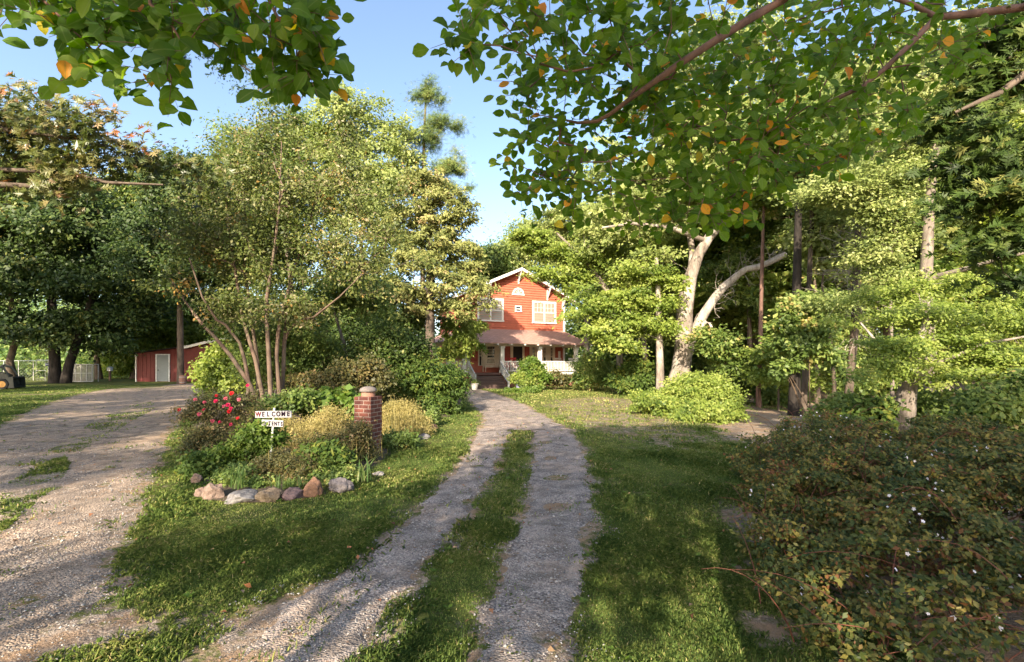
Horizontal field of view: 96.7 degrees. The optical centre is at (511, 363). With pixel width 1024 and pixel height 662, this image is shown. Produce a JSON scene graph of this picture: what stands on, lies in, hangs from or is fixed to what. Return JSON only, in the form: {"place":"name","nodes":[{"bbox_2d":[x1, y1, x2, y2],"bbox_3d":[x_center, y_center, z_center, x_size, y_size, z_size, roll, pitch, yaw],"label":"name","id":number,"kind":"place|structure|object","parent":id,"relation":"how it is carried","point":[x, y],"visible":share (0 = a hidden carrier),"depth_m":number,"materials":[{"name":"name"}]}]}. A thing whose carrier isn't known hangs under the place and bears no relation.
{"place":"outdoors","nodes":[
{"label":"outdoors","id":0,"kind":"place"},
{"bbox_2d":[191,389,461,501],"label":"flower bed soil","id":1,"kind":"structure","parent":0,"point":[227,490],"depth_m":7.96,"materials":[{"name":"brown soil"}]},
{"bbox_2d":[174,446,226,480],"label":"leafy plant","id":2,"kind":"object","parent":1,"relation":"on","point":[190,467],"visible":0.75,"depth_m":6.83,"materials":[{"name":"green plant"}]},
{"bbox_2d":[169,419,235,469],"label":"shrub","id":3,"kind":"object","parent":1,"relation":"on","point":[197,442],"visible":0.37,"depth_m":7.60,"materials":[{"name":"green plant"}]},
{"bbox_2d":[173,440,236,471],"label":"leafy plant","id":4,"kind":"object","parent":1,"relation":"on","point":[215,455],"visible":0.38,"depth_m":7.08,"materials":[{"name":"green plant"}]},
{"bbox_2d":[201,482,224,500],"bbox_3d":[-3.839,1.673,5.845,0.245,0.290,0.196,0,0,-38],"label":"rock","id":5,"kind":"object","parent":1,"relation":"on","point":[211,491],"visible":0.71,"depth_m":5.79,"materials":[{"name":"beige stone"}]},
{"bbox_2d":[163,379,281,439],"bbox_3d":[-5.484,1.037,8.548,2.029,1.538,1.311,0,0,0],"label":"rose bush","id":6,"kind":"object","parent":1,"relation":"on","point":[200,409],"visible":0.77,"depth_m":8.45,"materials":[{"name":"green plant"}]},
{"bbox_2d":[185,334,266,406],"bbox_3d":[-10.981,0.325,17.599,3.432,2.976,2.071,0,0,0],"label":"shrub","id":7,"kind":"object","parent":1,"relation":"on","point":[209,365],"visible":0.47,"depth_m":17.09,"materials":[{"name":"green plant"}]},
{"bbox_2d":[224,489,257,504],"bbox_3d":[-3.409,1.716,5.781,0.399,0.187,0.367,0,0,5],"label":"rock","id":8,"kind":"object","parent":1,"relation":"on","point":[239,496],"visible":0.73,"depth_m":5.69,"materials":[{"name":"white stone"}]},
{"bbox_2d":[204,460,280,488],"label":"leafy plant","id":9,"kind":"object","parent":1,"relation":"on","point":[223,476],"visible":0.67,"depth_m":6.34,"materials":[{"name":"green plant"}]},
{"bbox_2d":[212,413,295,470],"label":"leafy plant","id":10,"kind":"object","parent":1,"relation":"on","point":[253,438],"visible":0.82,"depth_m":7.21,"materials":[{"name":"green plant"}]},
{"bbox_2d":[255,487,282,502],"bbox_3d":[-3.060,1.687,5.756,0.304,0.226,0.208,0,0,12],"label":"rock","id":11,"kind":"object","parent":1,"relation":"on","point":[271,494],"visible":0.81,"depth_m":5.68,"materials":[{"name":"brown stone"}]},
{"bbox_2d":[255,408,291,451],"bbox_3d":[-3.812,1.279,7.287,0.581,1.125,0.055,0,0,0],"label":"welcome sign","id":12,"kind":"object","parent":1,"relation":"on","point":[273,414],"visible":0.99,"depth_m":7.26,"materials":[{"name":"white paint"}]},
{"bbox_2d":[203,302,357,396],"bbox_3d":[-7.801,-0.193,15.297,5.251,4.042,3.159,0,0,0],"label":"shrub","id":13,"kind":"object","parent":1,"relation":"on","point":[300,349],"visible":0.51,"depth_m":14.79,"materials":[{"name":"green plant"}]},
{"bbox_2d":[244,382,323,427],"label":"leafy plant","id":14,"kind":"object","parent":1,"relation":"on","point":[292,400],"visible":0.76,"depth_m":10.59,"materials":[{"name":"green plant"}]},
{"bbox_2d":[244,442,325,483],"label":"shrub","id":15,"kind":"object","parent":1,"relation":"on","point":[278,459],"visible":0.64,"depth_m":6.58,"materials":[{"name":"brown plant"}]},
{"bbox_2d":[116,90,456,418],"bbox_3d":[-5.896,-2.946,12.620,8.937,9.284,3.384,0,0,0],"label":"crape myrtle","id":16,"kind":"object","parent":1,"relation":"on","point":[245,242],"visible":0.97,"depth_m":12.35,"materials":[{"name":"green plant"}]},
{"bbox_2d":[279,487,303,500],"bbox_3d":[-2.835,1.706,5.856,0.290,0.223,0.240,0,0,1],"label":"rock","id":17,"kind":"object","parent":1,"relation":"on","point":[290,493],"visible":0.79,"depth_m":5.79,"materials":[{"name":"stone"}]},
{"bbox_2d":[265,400,353,447],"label":"shrub","id":18,"kind":"object","parent":1,"relation":"on","point":[327,409],"visible":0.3,"depth_m":8.87,"materials":[{"name":"yellow plant"}]},
{"bbox_2d":[303,476,323,497],"bbox_3d":[-2.607,1.646,5.960,0.258,0.338,0.167,0,0,-5],"label":"rock","id":19,"kind":"object","parent":1,"relation":"on","point":[313,487],"visible":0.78,"depth_m":5.90,"materials":[{"name":"brown stone"}]},
{"bbox_2d":[280,460,360,488],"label":"leafy plant","id":20,"kind":"object","parent":1,"relation":"on","point":[347,473],"visible":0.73,"depth_m":6.41,"materials":[{"name":"green plant"}]},
{"bbox_2d":[284,432,366,476],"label":"leafy plant","id":21,"kind":"object","parent":1,"relation":"on","point":[331,451],"visible":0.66,"depth_m":6.75,"materials":[{"name":"green plant"}]},
{"bbox_2d":[286,429,364,462],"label":"shrub","id":22,"kind":"object","parent":1,"relation":"on","point":[313,439],"visible":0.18,"depth_m":7.54,"materials":[{"name":"green plant"}]},
{"bbox_2d":[294,384,360,420],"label":"leafy plant","id":23,"kind":"object","parent":1,"relation":"on","point":[327,395],"visible":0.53,"depth_m":11.20,"materials":[{"name":"green plant"}]},
{"bbox_2d":[274,348,407,415],"bbox_3d":[-4.995,0.668,13.132,3.873,2.293,1.840,0,0,0],"label":"shrub","id":24,"kind":"object","parent":1,"relation":"on","point":[366,371],"visible":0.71,"depth_m":12.93,"materials":[{"name":"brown plant"}]},
{"bbox_2d":[328,477,353,493],"bbox_3d":[-2.315,1.677,6.147,0.342,0.280,0.246,0,0,27],"label":"rock","id":25,"kind":"object","parent":1,"relation":"on","point":[340,485],"visible":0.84,"depth_m":6.07,"materials":[{"name":"grey stone"}]},
{"bbox_2d":[323,415,385,462],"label":"shrub","id":26,"kind":"object","parent":1,"relation":"on","point":[358,433],"visible":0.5,"depth_m":7.81,"materials":[{"name":"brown plant"}]},
{"bbox_2d":[297,266,413,355],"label":"tree","id":27,"kind":"object","parent":1,"relation":"on","point":[386,307],"visible":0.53,"depth_m":16.68,"materials":[{"name":"green plant"}]},
{"bbox_2d":[354,386,381,451],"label":"brick pillar","id":28,"kind":"structure","parent":1,"relation":"on","point":[368,405],"depth_m":8.49,"materials":[{"name":"brick"}]},
{"bbox_2d":[294,255,446,349],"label":"evergreen tree","id":29,"kind":"object","parent":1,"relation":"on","point":[414,323],"visible":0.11,"depth_m":26.44,"materials":[{"name":"green plant"}]},
{"bbox_2d":[321,310,439,404],"bbox_3d":[-4.400,0.033,15.457,3.997,3.557,2.587,0,0,0],"label":"shrub","id":30,"kind":"object","parent":1,"relation":"on","point":[387,340],"visible":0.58,"depth_m":15.03,"materials":[{"name":"green plant"}]},
{"bbox_2d":[382,419,422,448],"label":"leafy plant","id":31,"kind":"object","parent":1,"relation":"on","point":[406,438],"visible":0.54,"depth_m":9.16,"materials":[{"name":"green plant"}]},
{"bbox_2d":[382,398,422,432],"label":"dry stalks","id":32,"kind":"object","parent":1,"relation":"on","point":[397,427],"visible":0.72,"depth_m":10.04,"materials":[{"name":"yellow plant"}]},
{"bbox_2d":[382,396,437,435],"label":"shrub","id":33,"kind":"object","parent":1,"relation":"on","point":[411,409],"visible":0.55,"depth_m":10.86,"materials":[{"name":"yellow plant"}]},
{"bbox_2d":[379,344,474,415],"bbox_3d":[-3.085,0.771,15.460,3.690,2.903,2.556,0,0,0],"label":"shrub","id":34,"kind":"object","parent":1,"relation":"on","point":[439,385],"visible":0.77,"depth_m":14.97,"materials":[{"name":"green plant"}]},
{"bbox_2d":[241,429,510,661],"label":"gravel track","id":35,"kind":"structure","parent":0,"point":[320,595],"depth_m":3.54,"materials":[{"name":"grey gravel"}]},
{"bbox_2d":[0,0,1007,357],"label":"sky","id":36,"kind":"structure","parent":0,"point":[380,40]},
{"bbox_2d":[0,365,1023,661],"bbox_3d":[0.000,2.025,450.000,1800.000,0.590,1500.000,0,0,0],"label":"ground","id":37,"kind":"structure","parent":0,"point":[58,637],"depth_m":4.01,"materials":[{"name":"green plant"}]},
{"bbox_2d":[0,364,25,389],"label":"tractor","id":38,"kind":"object","parent":37,"relation":"on","point":[8,380],"visible":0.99,"depth_m":30.41,"materials":[{"name":"paint"}]},
{"bbox_2d":[0,148,115,376],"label":"background tree","id":39,"kind":"object","parent":37,"relation":"on","point":[10,357],"visible":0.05,"depth_m":39.72,"materials":[{"name":"green plant"}]},
{"bbox_2d":[72,364,98,381],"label":"fence","id":40,"kind":"object","parent":37,"relation":"on","point":[86,374],"visible":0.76,"depth_m":42.53,"materials":[{"name":"white paint"}]},
{"bbox_2d":[0,160,188,382],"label":"shade tree","id":41,"kind":"object","parent":37,"relation":"on","point":[55,270],"visible":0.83,"depth_m":38.17,"materials":[{"name":"green plant"}]},
{"bbox_2d":[79,165,163,378],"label":"background tree","id":42,"kind":"object","parent":37,"relation":"on","point":[117,195],"visible":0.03,"depth_m":47.98,"materials":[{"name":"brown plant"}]},
{"bbox_2d":[0,70,250,228],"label":"oak tree","id":43,"kind":"object","parent":37,"relation":"on","point":[31,139],"visible":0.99,"depth_m":9.48,"materials":[{"name":"green plant"}]},
{"bbox_2d":[0,382,267,661],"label":"gravel drive","id":44,"kind":"structure","parent":37,"relation":"on","point":[77,409],"depth_m":6.21,"materials":[{"name":"grey gravel"}]},
{"bbox_2d":[0,446,629,661],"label":"gravel stones","id":45,"kind":"object","parent":44,"relation":"on","point":[283,652],"visible":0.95,"depth_m":3.92,"materials":[{"name":"grey gravel"}]},
{"bbox_2d":[78,295,193,378],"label":"background tree","id":46,"kind":"object","parent":37,"relation":"on","point":[122,364],"visible":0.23,"depth_m":50.87,"materials":[{"name":"green plant"}]},
{"bbox_2d":[78,127,239,383],"bbox_3d":[-27.391,-8.144,36.780,13.546,19.971,9.209,0,0,0],"label":"tall tree","id":47,"kind":"object","parent":37,"relation":"on","point":[136,247],"visible":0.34,"depth_m":35.33,"materials":[{"name":"green plant"}]},
{"bbox_2d":[0,0,365,130],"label":"overhanging tree","id":48,"kind":"object","parent":37,"relation":"on","point":[79,27],"visible":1,"depth_m":1.98,"materials":[{"name":"green plant"}]},
{"bbox_2d":[133,337,264,381],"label":"shed","id":49,"kind":"structure","parent":37,"relation":"on","point":[158,365],"depth_m":43.00,"materials":[{"name":"red paint"}]},
{"bbox_2d":[155,354,169,381],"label":"door","id":50,"kind":"structure","parent":49,"relation":"in","point":[162,361],"depth_m":42.95,"materials":[{"name":"grey paint"}]},
{"bbox_2d":[115,3,298,103],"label":"oak tree","id":51,"kind":"object","parent":37,"relation":"on","point":[245,67],"visible":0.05,"depth_m":13.11,"materials":[{"name":"green plant"}]},
{"bbox_2d":[139,287,275,347],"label":"background tree","id":52,"kind":"object","parent":37,"relation":"on","point":[193,334],"visible":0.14,"depth_m":52.09,"materials":[{"name":"green plant"}]},
{"bbox_2d":[141,183,322,343],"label":"background tree","id":53,"kind":"object","parent":37,"relation":"on","point":[226,285],"visible":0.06,"depth_m":36.34,"materials":[{"name":"green plant"}]},
{"bbox_2d":[190,86,346,314],"bbox_3d":[-16.930,-8.851,32.817,12.105,21.465,8.342,0,0,0],"label":"background tree","id":54,"kind":"object","parent":37,"relation":"on","point":[289,152],"visible":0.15,"depth_m":31.92,"materials":[{"name":"green plant"}]},
{"bbox_2d":[292,74,449,273],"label":"background tree","id":55,"kind":"object","parent":37,"relation":"on","point":[391,144],"visible":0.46,"depth_m":31.91,"materials":[{"name":"green plant"}]},
{"bbox_2d":[390,71,477,357],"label":"pine tree","id":56,"kind":"object","parent":37,"relation":"on","point":[435,125],"visible":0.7,"depth_m":33.75,"materials":[{"name":"green plant"}]},
{"bbox_2d":[371,165,509,365],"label":"cedar tree","id":57,"kind":"object","parent":37,"relation":"on","point":[443,238],"visible":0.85,"depth_m":24.34,"materials":[{"name":"green plant"}]},
{"bbox_2d":[435,315,490,367],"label":"young tree","id":58,"kind":"object","parent":37,"relation":"on","point":[466,335],"visible":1,"depth_m":27.21,"materials":[{"name":"green plant"}]},
{"bbox_2d":[464,229,531,286],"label":"background tree","id":59,"kind":"object","parent":37,"relation":"on","point":[500,264],"visible":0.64,"depth_m":52.28,"materials":[{"name":"green plant"}]},
{"bbox_2d":[13,419,1009,650],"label":"fallen leaves","id":60,"kind":"object","parent":37,"relation":"on","point":[248,585],"visible":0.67,"depth_m":4.68,"materials":[{"name":"brown plant"}]},
{"bbox_2d":[0,222,1023,382],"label":"wood","id":61,"kind":"object","parent":37,"relation":"on","point":[668,353],"visible":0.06,"depth_m":53.23,"materials":[{"name":"green plant"}]},
{"bbox_2d":[435,267,591,388],"bbox_3d":[-1.447,-2.901,38.004,12.150,9.303,12.650,0,0,-24],"label":"farmhouse","id":62,"kind":"object","parent":37,"relation":"on","point":[520,326],"visible":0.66,"depth_m":35.86,"materials":[{"name":"orange paint"}]},
{"bbox_2d":[477,297,503,321],"bbox_3d":[-1.657,-4.162,35.339,2.261,1.825,0.115,0,0,-25],"label":"window","id":63,"kind":"structure","parent":62,"relation":"in","point":[494,316],"depth_m":35.41,"materials":[{"name":"white paint"}]},
{"bbox_2d":[532,301,556,323],"bbox_3d":[2.658,-4.162,37.306,2.261,1.825,0.115,0,0,-24],"label":"window","id":64,"kind":"structure","parent":62,"relation":"in","point":[542,311],"depth_m":37.29,"materials":[{"name":"white paint"}]},
{"bbox_2d":[465,388,565,429],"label":"gravel drive","id":65,"kind":"structure","parent":37,"relation":"on","point":[490,404],"depth_m":15.46,"materials":[{"name":"grey gravel"}]},
{"bbox_2d":[507,370,536,387],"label":"shrub","id":66,"kind":"object","parent":37,"relation":"on","point":[519,379],"visible":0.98,"depth_m":28.75,"materials":[{"name":"green plant"}]},
{"bbox_2d":[502,383,543,392],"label":"border plant","id":67,"kind":"object","parent":37,"relation":"on","point":[535,388],"visible":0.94,"depth_m":26.72,"materials":[{"name":"green plant"}]},
{"bbox_2d":[488,207,580,309],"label":"background tree","id":68,"kind":"object","parent":37,"relation":"on","point":[526,256],"visible":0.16,"depth_m":52.67,"materials":[{"name":"green plant"}]},
{"bbox_2d":[516,353,556,390],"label":"shrub","id":69,"kind":"object","parent":37,"relation":"on","point":[531,366],"visible":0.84,"depth_m":29.06,"materials":[{"name":"green plant"}]},
{"bbox_2d":[541,367,572,389],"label":"shrub","id":70,"kind":"object","parent":37,"relation":"on","point":[562,379],"visible":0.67,"depth_m":29.82,"materials":[{"name":"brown plant"}]},
{"bbox_2d":[521,192,618,386],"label":"understorey tree","id":71,"kind":"object","parent":37,"relation":"on","point":[557,215],"visible":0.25,"depth_m":32.43,"materials":[{"name":"green plant"}]},
{"bbox_2d":[500,221,642,392],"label":"understorey tree","id":72,"kind":"object","parent":37,"relation":"on","point":[535,239],"visible":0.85,"depth_m":26.51,"materials":[{"name":"green plant"}]},
{"bbox_2d":[565,350,614,390],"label":"shrub","id":73,"kind":"object","parent":37,"relation":"on","point":[588,374],"visible":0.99,"depth_m":28.46,"materials":[{"name":"green plant"}]},
{"bbox_2d":[539,248,701,390],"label":"understorey tree","id":74,"kind":"object","parent":37,"relation":"on","point":[605,329],"visible":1,"depth_m":22.71,"materials":[{"name":"green plant"}]},
{"bbox_2d":[602,355,655,395],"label":"shrub","id":75,"kind":"object","parent":37,"relation":"on","point":[634,373],"visible":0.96,"depth_m":24.51,"materials":[{"name":"green plant"}]},
{"bbox_2d":[572,156,702,360],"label":"tree","id":76,"kind":"object","parent":37,"relation":"on","point":[667,342],"visible":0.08,"depth_m":34.48,"materials":[{"name":"green plant"}]},
{"bbox_2d":[625,365,753,425],"bbox_3d":[5.912,1.077,14.711,4.321,2.016,3.992,0,0,0],"label":"shrub","id":77,"kind":"object","parent":37,"relation":"on","point":[690,396],"visible":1,"depth_m":14.85,"materials":[{"name":"green plant"}]},
{"bbox_2d":[545,0,834,383],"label":"white oak","id":78,"kind":"object","parent":37,"relation":"on","point":[682,357],"visible":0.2,"depth_m":24.12,"materials":[{"name":"green plant"}]},
{"bbox_2d":[626,85,806,363],"bbox_3d":[15.296,-8.073,33.279,13.516,20.699,13.506,0,0,-37],"label":"tree","id":79,"kind":"object","parent":37,"relation":"on","point":[700,301],"visible":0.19,"depth_m":30.68,"materials":[{"name":"green plant"}]},
{"bbox_2d":[412,0,1023,244],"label":"overhanging tree","id":80,"kind":"object","parent":37,"relation":"on","point":[672,56],"visible":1,"depth_m":2.63,"materials":[{"name":"green plant"}]},
{"bbox_2d":[673,319,764,382],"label":"bush","id":81,"kind":"object","parent":37,"relation":"on","point":[715,345],"visible":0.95,"depth_m":21.61,"materials":[{"name":"green plant"}]},
{"bbox_2d":[697,364,767,399],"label":"undergrowth","id":82,"kind":"object","parent":37,"relation":"on","point":[744,385],"visible":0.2,"depth_m":23.30,"materials":[{"name":"green plant"}]},
{"bbox_2d":[714,102,794,406],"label":"forest tree","id":83,"kind":"object","parent":37,"relation":"on","point":[764,208],"visible":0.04,"depth_m":21.43,"materials":[{"name":"green plant"}]},
{"bbox_2d":[698,211,826,397],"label":"understorey tree","id":84,"kind":"object","parent":37,"relation":"on","point":[733,261],"visible":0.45,"depth_m":28.49,"materials":[{"name":"green plant"}]},
{"bbox_2d":[743,384,815,407],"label":"undergrowth","id":85,"kind":"object","parent":37,"relation":"on","point":[768,396],"visible":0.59,"depth_m":22.38,"materials":[{"name":"green plant"}]},
{"bbox_2d":[731,332,830,410],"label":"understorey tree","id":86,"kind":"object","parent":37,"relation":"on","point":[760,375],"visible":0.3,"depth_m":19.76,"materials":[{"name":"green plant"}]},
{"bbox_2d":[707,213,904,337],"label":"tree","id":87,"kind":"object","parent":37,"relation":"on","point":[781,218],"visible":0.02,"depth_m":28.04,"materials":[{"name":"green plant"}]},
{"bbox_2d":[720,68,893,415],"bbox_3d":[11.288,-4.343,17.411,6.520,12.947,4.555,0,0,0],"label":"forest tree","id":88,"kind":"object","parent":37,"relation":"on","point":[793,405],"visible":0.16,"depth_m":17.34,"materials":[{"name":"green plant"}]},
{"bbox_2d":[758,285,858,416],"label":"tree","id":89,"kind":"object","parent":37,"relation":"on","point":[800,340],"visible":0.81,"depth_m":16.18,"materials":[{"name":"green plant"}]},
{"bbox_2d":[756,69,884,413],"bbox_3d":[12.231,-4.586,18.543,4.825,13.581,4.418,0,0,0],"label":"forest tree","id":90,"kind":"object","parent":37,"relation":"on","point":[804,382],"depth_m":18.41,"materials":[{"name":"green plant"}]},
{"bbox_2d":[756,205,888,403],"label":"understorey tree","id":91,"kind":"object","parent":37,"relation":"on","point":[775,242],"visible":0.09,"depth_m":25.67,"materials":[{"name":"green plant"}]},
{"bbox_2d":[774,204,884,395],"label":"forest tree","id":92,"kind":"object","parent":37,"relation":"on","point":[820,249],"visible":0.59,"depth_m":18.45,"materials":[{"name":"green plant"}]},
{"bbox_2d":[798,383,871,420],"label":"undergrowth","id":93,"kind":"object","parent":37,"relation":"on","point":[835,401],"visible":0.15,"depth_m":13.84,"materials":[{"name":"green plant"}]},
{"bbox_2d":[703,404,1023,661],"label":"abelia bush","id":94,"kind":"object","parent":37,"relation":"on","point":[838,461],"visible":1,"depth_m":3.47,"materials":[{"name":"green plant"}]},
{"bbox_2d":[815,388,911,443],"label":"undergrowth","id":95,"kind":"object","parent":37,"relation":"on","point":[872,413],"visible":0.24,"depth_m":8.97,"materials":[{"name":"green plant"}]},
{"bbox_2d":[802,116,925,393],"bbox_3d":[12.633,-3.441,16.565,5.128,11.228,3.617,0,0,0],"label":"forest tree","id":96,"kind":"object","parent":37,"relation":"on","point":[853,333],"visible":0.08,"depth_m":16.45,"materials":[{"name":"green plant"}]},
{"bbox_2d":[772,142,961,413],"bbox_3d":[11.200,-2.210,14.160,5.585,8.500,3.625,0,0,0],"label":"understorey tree","id":97,"kind":"object","parent":37,"relation":"on","point":[877,210],"visible":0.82,"depth_m":13.87,"materials":[{"name":"green plant"}]},
{"bbox_2d":[813,357,941,398],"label":"undergrowth","id":98,"kind":"object","parent":37,"relation":"on","point":[827,377],"visible":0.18,"depth_m":19.79,"materials":[{"name":"green plant"}]},
{"bbox_2d":[756,30,1023,397],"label":"tree","id":99,"kind":"object","parent":37,"relation":"on","point":[935,263],"visible":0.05,"depth_m":22.81,"materials":[{"name":"green plant"}]},
{"bbox_2d":[807,0,1023,391],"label":"forest tree","id":100,"kind":"object","parent":37,"relation":"on","point":[928,232],"visible":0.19,"depth_m":13.38,"materials":[{"name":"green plant"}]},
{"bbox_2d":[809,266,1023,441],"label":"dogwood tree","id":101,"kind":"object","parent":37,"relation":"on","point":[910,372],"visible":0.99,"depth_m":9.33,"materials":[{"name":"green plant"}]},
{"bbox_2d":[870,24,1003,393],"bbox_3d":[25.219,-8.114,27.529,15.299,21.077,14.028,0,0,-14],"label":"tree","id":102,"kind":"object","parent":37,"relation":"on","point":[955,233],"visible":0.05,"depth_m":24.08,"materials":[{"name":"green plant"}]},
{"bbox_2d":[893,376,983,440],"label":"undergrowth","id":103,"kind":"object","parent":37,"relation":"on","point":[929,401],"visible":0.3,"depth_m":10.36,"materials":[{"name":"green plant"}]},
{"bbox_2d":[886,0,1023,302],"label":"oak tree","id":104,"kind":"object","parent":37,"relation":"on","point":[990,182],"visible":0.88,"depth_m":5.62,"materials":[{"name":"green plant"}]},
{"bbox_2d":[911,109,1023,347],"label":"tree","id":105,"kind":"object","parent":37,"relation":"on","point":[1015,120],"visible":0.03,"depth_m":21.58,"materials":[{"name":"green plant"}]},
{"bbox_2d":[932,356,1023,445],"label":"undergrowth","id":106,"kind":"object","parent":37,"relation":"on","point":[996,403],"visible":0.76,"depth_m":7.37,"materials":[{"name":"green plant"}]},
{"bbox_2d":[475,429,595,661],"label":"gravel track","id":107,"kind":"structure","parent":0,"point":[554,601],"depth_m":3.94,"materials":[{"name":"grey gravel"}]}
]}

